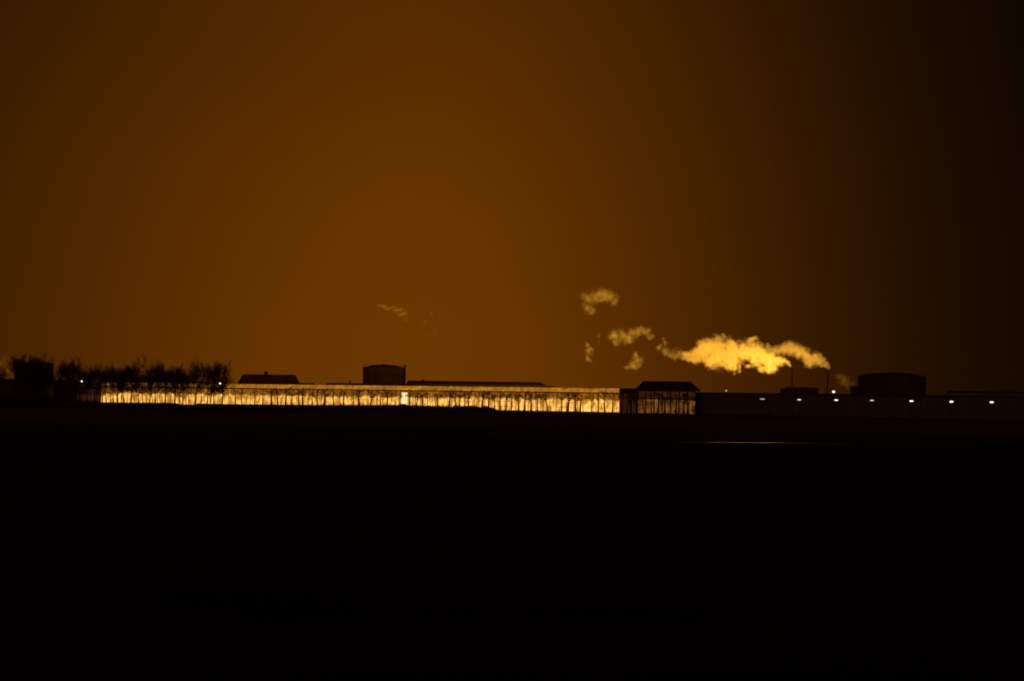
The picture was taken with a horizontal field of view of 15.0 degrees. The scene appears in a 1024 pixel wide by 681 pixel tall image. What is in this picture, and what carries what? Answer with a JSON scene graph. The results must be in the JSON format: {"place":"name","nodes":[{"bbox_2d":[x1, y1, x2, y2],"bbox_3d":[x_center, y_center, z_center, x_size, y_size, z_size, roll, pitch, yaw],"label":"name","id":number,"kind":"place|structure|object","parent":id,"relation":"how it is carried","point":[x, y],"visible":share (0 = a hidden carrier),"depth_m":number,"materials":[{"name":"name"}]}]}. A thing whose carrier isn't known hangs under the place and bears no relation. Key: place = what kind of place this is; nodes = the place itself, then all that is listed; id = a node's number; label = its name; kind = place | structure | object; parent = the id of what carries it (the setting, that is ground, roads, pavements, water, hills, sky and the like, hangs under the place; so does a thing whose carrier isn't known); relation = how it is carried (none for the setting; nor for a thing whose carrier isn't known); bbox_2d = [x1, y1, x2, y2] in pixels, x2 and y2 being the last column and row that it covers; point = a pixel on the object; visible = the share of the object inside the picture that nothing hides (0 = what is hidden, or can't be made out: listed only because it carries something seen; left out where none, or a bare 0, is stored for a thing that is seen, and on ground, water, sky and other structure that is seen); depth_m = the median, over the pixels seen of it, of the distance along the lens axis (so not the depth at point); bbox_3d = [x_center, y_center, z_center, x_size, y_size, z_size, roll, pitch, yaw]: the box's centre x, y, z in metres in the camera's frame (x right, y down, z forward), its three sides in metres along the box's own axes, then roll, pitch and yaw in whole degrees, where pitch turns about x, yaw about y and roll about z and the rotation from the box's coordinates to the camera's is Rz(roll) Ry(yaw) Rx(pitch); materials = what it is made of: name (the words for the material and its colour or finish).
{"place":"outdoors","nodes":[
{"label":"outdoors","id":0,"kind":"place"},
{"bbox_2d":[0,402,513,413],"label":"earth bank","id":1,"kind":"structure","parent":0,"point":[443,409],"depth_m":1156.53,"materials":[{"name":"black soil"}]},
{"bbox_2d":[0,404,1023,680],"bbox_3d":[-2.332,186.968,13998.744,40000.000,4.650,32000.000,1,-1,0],"label":"ground","id":2,"kind":"structure","parent":0,"point":[226,558],"depth_m":146.29,"materials":[{"name":"soil"}]},
{"bbox_2d":[0,367,10,395],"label":"bare tree","id":3,"kind":"object","parent":2,"relation":"on","point":[3,376],"visible":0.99,"depth_m":1302.60,"materials":[{"name":"black plant"}]},
{"bbox_2d":[6,351,29,397],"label":"bare tree","id":4,"kind":"object","parent":2,"relation":"on","point":[14,366],"visible":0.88,"depth_m":1318.08,"materials":[{"name":"black plant"}]},
{"bbox_2d":[15,352,40,397],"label":"bare tree","id":5,"kind":"object","parent":2,"relation":"on","point":[32,374],"visible":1,"depth_m":1305.23,"materials":[{"name":"black plant"}]},
{"bbox_2d":[14,360,53,401],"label":"storage tank","id":6,"kind":"object","parent":2,"relation":"on","point":[49,390],"visible":0.26,"depth_m":1334.75,"materials":[{"name":"metal"}]},
{"bbox_2d":[25,350,49,396],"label":"bare tree","id":7,"kind":"object","parent":2,"relation":"on","point":[37,360],"visible":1,"depth_m":1312.23,"materials":[{"name":"black plant"}]},
{"bbox_2d":[0,379,79,401],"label":"farm shed","id":8,"kind":"structure","parent":2,"relation":"on","point":[10,388],"depth_m":1357.86,"materials":[{"name":"black"}]},
{"bbox_2d":[35,358,58,399],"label":"bare tree","id":9,"kind":"object","parent":2,"relation":"on","point":[51,379],"visible":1,"depth_m":1313.21,"materials":[{"name":"black plant"}]},
{"bbox_2d":[52,360,67,397],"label":"bare tree","id":10,"kind":"object","parent":2,"relation":"on","point":[60,380],"visible":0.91,"depth_m":1318.74,"materials":[{"name":"black plant"}]},
{"bbox_2d":[58,360,76,396],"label":"bare tree","id":11,"kind":"object","parent":2,"relation":"on","point":[65,366],"visible":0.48,"depth_m":1318.13,"materials":[{"name":"black plant"}]},
{"bbox_2d":[62,356,84,399],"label":"bare tree","id":12,"kind":"object","parent":2,"relation":"on","point":[71,376],"visible":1,"depth_m":1300.81,"materials":[{"name":"black plant"}]},
{"bbox_2d":[71,361,90,398],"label":"bare tree","id":13,"kind":"object","parent":2,"relation":"on","point":[84,377],"visible":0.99,"depth_m":1302.67,"materials":[{"name":"black plant"}]},
{"bbox_2d":[81,371,95,398],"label":"bare tree","id":14,"kind":"object","parent":2,"relation":"on","point":[88,389],"visible":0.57,"depth_m":1316.37,"materials":[{"name":"black plant"}]},
{"bbox_2d":[80,388,100,401],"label":"greenhouse annex","id":15,"kind":"object","parent":2,"relation":"on","point":[91,397],"visible":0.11,"depth_m":1370.45,"materials":[{"name":"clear glass"}]},
{"bbox_2d":[85,359,103,398],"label":"bare tree","id":16,"kind":"object","parent":2,"relation":"on","point":[93,377],"visible":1,"depth_m":1303.17,"materials":[{"name":"black plant"}]},
{"bbox_2d":[95,364,111,401],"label":"tall bare tree","id":17,"kind":"object","parent":2,"relation":"on","point":[102,378],"visible":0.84,"depth_m":1355.73,"materials":[{"name":"black plant"}]},
{"bbox_2d":[98,378,109,397],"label":"young bare tree","id":18,"kind":"object","parent":2,"relation":"on","point":[105,383],"visible":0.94,"depth_m":1350.78,"materials":[{"name":"black plant"}]},
{"bbox_2d":[101,362,116,402],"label":"tall bare tree","id":19,"kind":"object","parent":2,"relation":"on","point":[109,372],"visible":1,"depth_m":1353.89,"materials":[{"name":"black plant"}]},
{"bbox_2d":[107,381,118,401],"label":"young bare tree","id":20,"kind":"object","parent":2,"relation":"on","point":[112,386],"visible":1,"depth_m":1347.20,"materials":[{"name":"brown plant"}]},
{"bbox_2d":[111,367,124,402],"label":"tall bare tree","id":21,"kind":"object","parent":2,"relation":"on","point":[114,380],"visible":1,"depth_m":1350.11,"materials":[{"name":"black plant"}]},
{"bbox_2d":[114,381,126,402],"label":"young bare tree","id":22,"kind":"object","parent":2,"relation":"on","point":[117,385],"visible":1,"depth_m":1344.41,"materials":[{"name":"brown plant"}]},
{"bbox_2d":[115,366,133,401],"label":"tall bare tree","id":23,"kind":"object","parent":2,"relation":"on","point":[121,379],"visible":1,"depth_m":1348.39,"materials":[{"name":"black plant"}]},
{"bbox_2d":[120,382,131,401],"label":"young bare tree","id":24,"kind":"object","parent":2,"relation":"on","point":[127,385],"visible":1,"depth_m":1342.91,"materials":[{"name":"brown plant"}]},
{"bbox_2d":[122,362,140,402],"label":"tall bare tree","id":25,"kind":"object","parent":2,"relation":"on","point":[128,370],"visible":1,"depth_m":1342.92,"materials":[{"name":"black plant"}]},
{"bbox_2d":[129,383,140,401],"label":"young bare tree","id":26,"kind":"object","parent":2,"relation":"on","point":[137,387],"visible":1,"depth_m":1339.76,"materials":[{"name":"brown plant"}]},
{"bbox_2d":[129,354,149,402],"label":"tall bare tree","id":27,"kind":"object","parent":2,"relation":"on","point":[135,370],"visible":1,"depth_m":1341.71,"materials":[{"name":"black plant"}]},
{"bbox_2d":[135,381,148,402],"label":"young bare tree","id":28,"kind":"object","parent":2,"relation":"on","point":[145,385],"visible":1,"depth_m":1334.13,"materials":[{"name":"brown plant"}]},
{"bbox_2d":[141,365,157,401],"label":"tall bare tree","id":29,"kind":"object","parent":2,"relation":"on","point":[147,374],"visible":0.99,"depth_m":1336.17,"materials":[{"name":"black plant"}]},
{"bbox_2d":[144,381,155,402],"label":"young bare tree","id":30,"kind":"object","parent":2,"relation":"on","point":[149,387],"visible":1,"depth_m":1330.72,"materials":[{"name":"brown plant"}]},
{"bbox_2d":[144,359,164,401],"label":"tall bare tree","id":31,"kind":"object","parent":2,"relation":"on","point":[155,374],"visible":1,"depth_m":1332.88,"materials":[{"name":"black plant"}]},
{"bbox_2d":[154,382,166,401],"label":"young bare tree","id":32,"kind":"object","parent":2,"relation":"on","point":[159,387],"visible":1,"depth_m":1327.47,"materials":[{"name":"brown plant"}]},
{"bbox_2d":[158,365,174,402],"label":"tall bare tree","id":33,"kind":"object","parent":2,"relation":"on","point":[162,371],"visible":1,"depth_m":1329.51,"materials":[{"name":"black plant"}]},
{"bbox_2d":[164,381,176,401],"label":"young bare tree","id":34,"kind":"object","parent":2,"relation":"on","point":[171,386],"visible":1,"depth_m":1323.40,"materials":[{"name":"brown plant"}]},
{"bbox_2d":[167,364,185,402],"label":"tall bare tree","id":35,"kind":"object","parent":2,"relation":"on","point":[171,374],"visible":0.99,"depth_m":1324.95,"materials":[{"name":"black plant"}]},
{"bbox_2d":[174,379,187,403],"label":"young bare tree","id":36,"kind":"object","parent":2,"relation":"on","point":[182,381],"visible":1,"depth_m":1319.89,"materials":[{"name":"brown plant"}]},
{"bbox_2d":[174,366,190,403],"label":"tall bare tree","id":37,"kind":"object","parent":2,"relation":"on","point":[186,378],"visible":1,"depth_m":1322.44,"materials":[{"name":"black plant"}]},
{"bbox_2d":[182,382,193,405],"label":"young bare tree","id":38,"kind":"object","parent":2,"relation":"on","point":[190,386],"visible":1,"depth_m":1314.72,"materials":[{"name":"brown plant"}]},
{"bbox_2d":[186,360,204,404],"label":"tall bare tree","id":39,"kind":"object","parent":2,"relation":"on","point":[196,369],"visible":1,"depth_m":1314.93,"materials":[{"name":"black plant"}]},
{"bbox_2d":[193,381,206,403],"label":"young bare tree","id":40,"kind":"object","parent":2,"relation":"on","point":[202,384],"visible":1,"depth_m":1309.67,"materials":[{"name":"brown plant"}]},
{"bbox_2d":[197,363,214,403],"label":"tall bare tree","id":41,"kind":"object","parent":2,"relation":"on","point":[205,374],"visible":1,"depth_m":1310.73,"materials":[{"name":"black plant"}]},
{"bbox_2d":[201,357,222,403],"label":"tall bare tree","id":42,"kind":"object","parent":2,"relation":"on","point":[212,375],"visible":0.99,"depth_m":1308.33,"materials":[{"name":"black plant"}]},
{"bbox_2d":[212,381,225,403],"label":"young bare tree","id":43,"kind":"object","parent":2,"relation":"on","point":[222,388],"visible":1,"depth_m":1302.00,"materials":[{"name":"black plant"}]},
{"bbox_2d":[214,363,235,403],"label":"tall bare tree","id":44,"kind":"object","parent":2,"relation":"on","point":[218,374],"visible":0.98,"depth_m":1304.70,"materials":[{"name":"black plant"}]},
{"bbox_2d":[237,371,298,383],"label":"hall","id":45,"kind":"structure","parent":2,"relation":"on","point":[265,378],"depth_m":1503.57,"materials":[{"name":"metal"}]},
{"bbox_2d":[264,388,278,404],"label":"bare tree","id":46,"kind":"object","parent":2,"relation":"on","point":[272,391],"visible":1,"depth_m":1284.82,"materials":[{"name":"brown plant"}]},
{"bbox_2d":[279,387,292,404],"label":"bare tree","id":47,"kind":"object","parent":2,"relation":"on","point":[286,390],"visible":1,"depth_m":1277.89,"materials":[{"name":"brown plant"}]},
{"bbox_2d":[320,388,331,404],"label":"bare tree","id":48,"kind":"object","parent":2,"relation":"on","point":[324,396],"visible":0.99,"depth_m":1262.96,"materials":[{"name":"brown plant"}]},
{"bbox_2d":[326,381,362,384],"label":"shed","id":49,"kind":"structure","parent":2,"relation":"on","point":[349,383],"depth_m":1501.72,"materials":[{"name":"metal"}]},
{"bbox_2d":[354,389,363,404],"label":"bare tree","id":50,"kind":"object","parent":2,"relation":"on","point":[357,392],"visible":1,"depth_m":1249.50,"materials":[{"name":"brown plant"}]},
{"bbox_2d":[101,382,618,413],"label":"greenhouse","id":51,"kind":"object","parent":2,"relation":"on","point":[553,401],"visible":0.75,"depth_m":1243.15,"materials":[{"name":"glass"}]},
{"bbox_2d":[401,392,407,403],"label":"doorway","id":52,"kind":"structure","parent":51,"relation":"in","point":[404,399],"depth_m":1240.17,"materials":[{"name":"yellow"}]},
{"bbox_2d":[367,389,375,404],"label":"bare tree","id":53,"kind":"object","parent":2,"relation":"on","point":[371,397],"visible":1,"depth_m":1245.82,"materials":[{"name":"brown plant"}]},
{"bbox_2d":[363,364,405,384],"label":"storage tank","id":54,"kind":"object","parent":2,"relation":"on","point":[382,374],"visible":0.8,"depth_m":1463.44,"materials":[{"name":"metal"}]},
{"bbox_2d":[383,388,392,404],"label":"bare tree","id":55,"kind":"object","parent":2,"relation":"on","point":[387,393],"visible":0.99,"depth_m":1238.77,"materials":[{"name":"brown plant"}]},
{"bbox_2d":[433,393,445,405],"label":"bare tree","id":56,"kind":"object","parent":2,"relation":"on","point":[436,395],"visible":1,"depth_m":1220.71,"materials":[{"name":"brown plant"}]},
{"bbox_2d":[445,389,455,405],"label":"bare tree","id":57,"kind":"object","parent":2,"relation":"on","point":[449,396],"visible":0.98,"depth_m":1215.98,"materials":[{"name":"brown plant"}]},
{"bbox_2d":[448,391,462,405],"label":"bare tree","id":58,"kind":"object","parent":2,"relation":"on","point":[452,396],"visible":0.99,"depth_m":1214.31,"materials":[{"name":"brown plant"}]},
{"bbox_2d":[462,390,472,405],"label":"bare tree","id":59,"kind":"object","parent":2,"relation":"on","point":[470,393],"visible":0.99,"depth_m":1207.79,"materials":[{"name":"brown plant"}]},
{"bbox_2d":[406,380,545,386],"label":"packing hall","id":60,"kind":"structure","parent":2,"relation":"on","point":[472,383],"depth_m":1491.23,"materials":[{"name":"metal"}]},
{"bbox_2d":[502,394,512,411],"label":"bare tree","id":61,"kind":"object","parent":2,"relation":"on","point":[503,395],"visible":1,"depth_m":1195.74,"materials":[{"name":"brown plant"}]},
{"bbox_2d":[5,401,1023,420],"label":"tall grass","id":62,"kind":"structure","parent":2,"relation":"on","point":[557,411],"depth_m":1124.34,"materials":[{"name":"black plant"}]},
{"bbox_2d":[519,390,529,411],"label":"bare tree","id":63,"kind":"object","parent":2,"relation":"on","point":[525,396],"visible":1,"depth_m":1188.01,"materials":[{"name":"brown plant"}]},
{"bbox_2d":[526,392,539,411],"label":"bare tree","id":64,"kind":"object","parent":2,"relation":"on","point":[531,396],"visible":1,"depth_m":1187.15,"materials":[{"name":"brown plant"}]},
{"bbox_2d":[533,392,543,410],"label":"bare tree","id":65,"kind":"object","parent":2,"relation":"on","point":[539,394],"visible":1,"depth_m":1184.71,"materials":[{"name":"brown plant"}]},
{"bbox_2d":[561,392,575,411],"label":"bare tree","id":66,"kind":"object","parent":2,"relation":"on","point":[568,395],"visible":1,"depth_m":1174.58,"materials":[{"name":"brown plant"}]},
{"bbox_2d":[600,390,607,413],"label":"bare tree","id":67,"kind":"object","parent":2,"relation":"on","point":[604,394],"visible":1,"depth_m":1161.62,"materials":[{"name":"brown plant"}]},
{"bbox_2d":[616,390,627,413],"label":"bare tree","id":68,"kind":"object","parent":2,"relation":"on","point":[621,394],"visible":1,"depth_m":1156.02,"materials":[{"name":"black plant"}]},
{"bbox_2d":[619,388,635,413],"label":"greenhouse annex","id":69,"kind":"object","parent":2,"relation":"on","point":[624,401],"visible":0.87,"depth_m":1162.37,"materials":[{"name":"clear glass"}]},
{"bbox_2d":[626,391,637,412],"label":"bare tree","id":70,"kind":"object","parent":2,"relation":"on","point":[631,400],"visible":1,"depth_m":1152.82,"materials":[{"name":"black plant"}]},
{"bbox_2d":[631,393,638,413],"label":"bare tree","id":71,"kind":"object","parent":2,"relation":"on","point":[634,399],"visible":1,"depth_m":1150.95,"materials":[{"name":"black plant"}]},
{"bbox_2d":[637,395,645,412],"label":"bare tree","id":72,"kind":"object","parent":2,"relation":"on","point":[643,400],"visible":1,"depth_m":1148.72,"materials":[{"name":"black plant"}]},
{"bbox_2d":[654,392,662,414],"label":"bare tree","id":73,"kind":"object","parent":2,"relation":"on","point":[658,401],"visible":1,"depth_m":1143.30,"materials":[{"name":"black plant"}]},
{"bbox_2d":[657,396,671,413],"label":"bare tree","id":74,"kind":"object","parent":2,"relation":"on","point":[665,399],"visible":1,"depth_m":1141.27,"materials":[{"name":"black plant"}]},
{"bbox_2d":[670,393,682,412],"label":"bare tree","id":75,"kind":"object","parent":2,"relation":"on","point":[680,398],"visible":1,"depth_m":1138.32,"materials":[{"name":"black plant"}]},
{"bbox_2d":[679,393,686,414],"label":"bare tree","id":76,"kind":"object","parent":2,"relation":"on","point":[683,395],"visible":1,"depth_m":1135.63,"materials":[{"name":"black plant"}]},
{"bbox_2d":[688,393,701,414],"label":"bare tree","id":77,"kind":"object","parent":2,"relation":"on","point":[696,399],"visible":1,"depth_m":1131.34,"materials":[{"name":"black plant"}]},
{"bbox_2d":[780,387,818,393],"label":"boiler house","id":78,"kind":"structure","parent":2,"relation":"on","point":[812,390],"depth_m":1351.91,"materials":[{"name":"black"}]},
{"bbox_2d":[696,392,1023,420],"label":"shed","id":79,"kind":"structure","parent":2,"relation":"on","point":[965,407],"depth_m":1094.34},
{"bbox_2d":[709,402,718,414],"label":"door","id":80,"kind":"structure","parent":79,"relation":"in","point":[713,406],"depth_m":1138.88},
{"bbox_2d":[734,402,743,415],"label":"door","id":81,"kind":"structure","parent":79,"relation":"in","point":[738,406],"depth_m":1131.40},
{"bbox_2d":[759,402,768,415],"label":"door","id":82,"kind":"structure","parent":79,"relation":"in","point":[763,406],"depth_m":1123.69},
{"bbox_2d":[784,403,793,416],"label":"door","id":83,"kind":"structure","parent":79,"relation":"in","point":[788,407],"depth_m":1115.76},
{"bbox_2d":[809,403,819,416],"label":"door","id":84,"kind":"structure","parent":79,"relation":"in","point":[814,408],"depth_m":1108.16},
{"bbox_2d":[835,403,845,417],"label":"door","id":85,"kind":"structure","parent":79,"relation":"in","point":[840,409],"depth_m":1100.34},
{"bbox_2d":[862,404,871,417],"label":"door","id":86,"kind":"structure","parent":79,"relation":"in","point":[866,408],"depth_m":1092.85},
{"bbox_2d":[888,404,898,418],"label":"door","id":87,"kind":"structure","parent":79,"relation":"in","point":[893,409],"depth_m":1084.87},
{"bbox_2d":[915,405,925,418],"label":"door","id":88,"kind":"structure","parent":79,"relation":"in","point":[920,410],"depth_m":1077.22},
{"bbox_2d":[943,405,953,419],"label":"door","id":89,"kind":"structure","parent":79,"relation":"in","point":[946,408],"depth_m":1069.36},
{"bbox_2d":[970,405,981,419],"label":"door","id":90,"kind":"structure","parent":79,"relation":"in","point":[976,411],"depth_m":1061.55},
{"bbox_2d":[999,406,1009,420],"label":"door","id":91,"kind":"structure","parent":79,"relation":"in","point":[1004,411],"depth_m":1054.06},
{"bbox_2d":[850,372,925,394],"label":"storage tank","id":92,"kind":"object","parent":2,"relation":"on","point":[893,383],"visible":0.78,"depth_m":1280.58,"materials":[{"name":"metal"}]},
{"bbox_2d":[944,391,1023,395],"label":"hall","id":93,"kind":"structure","parent":2,"relation":"on","point":[988,393],"depth_m":1420.00,"materials":[{"name":"black"}]},
{"bbox_2d":[0,408,1023,434],"bbox_3d":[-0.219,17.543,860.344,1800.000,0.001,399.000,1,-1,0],"label":"stubble field","id":94,"kind":"structure","parent":0,"point":[507,421],"depth_m":813.78,"materials":[{"name":"black"}]},
{"bbox_2d":[0,422,1023,444],"bbox_3d":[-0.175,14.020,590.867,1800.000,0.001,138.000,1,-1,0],"label":"winter crop field","id":95,"kind":"structure","parent":0,"point":[510,433],"depth_m":582.75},
{"bbox_2d":[0,0,1023,394],"label":"sky","id":96,"kind":"structure","parent":0,"point":[735,196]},
{"bbox_2d":[635,381,700,414],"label":"barn","id":97,"kind":"structure","parent":0,"point":[665,389],"depth_m":1149.86,"materials":[{"name":"brown brick"}]},
{"bbox_2d":[638,399,644,412],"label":"window","id":98,"kind":"structure","parent":97,"relation":"in","point":[640,407],"depth_m":1156.82,"materials":[{"name":"brown"}]},
{"bbox_2d":[638,391,644,397],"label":"upper window","id":99,"kind":"structure","parent":97,"relation":"in","point":[642,393],"depth_m":1156.82,"materials":[{"name":"brown glass"}]},
{"bbox_2d":[646,399,652,412],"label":"window","id":100,"kind":"structure","parent":97,"relation":"in","point":[648,403],"depth_m":1154.28,"materials":[{"name":"brown"}]},
{"bbox_2d":[655,400,661,412],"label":"window","id":101,"kind":"structure","parent":97,"relation":"in","point":[656,401],"depth_m":1151.18,"materials":[{"name":"brown"}]},
{"bbox_2d":[663,400,669,413],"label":"window","id":102,"kind":"structure","parent":97,"relation":"in","point":[667,405],"depth_m":1148.09,"materials":[{"name":"brown"}]},
{"bbox_2d":[671,400,677,413],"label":"window","id":103,"kind":"structure","parent":97,"relation":"in","point":[673,403],"depth_m":1146.13,"materials":[{"name":"brown"}]},
{"bbox_2d":[679,400,686,413],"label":"window","id":104,"kind":"structure","parent":97,"relation":"in","point":[681,404],"depth_m":1143.34,"materials":[{"name":"brown"}]},
{"bbox_2d":[688,400,694,413],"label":"window","id":105,"kind":"structure","parent":97,"relation":"in","point":[692,403],"depth_m":1140.55,"materials":[{"name":"brown"}]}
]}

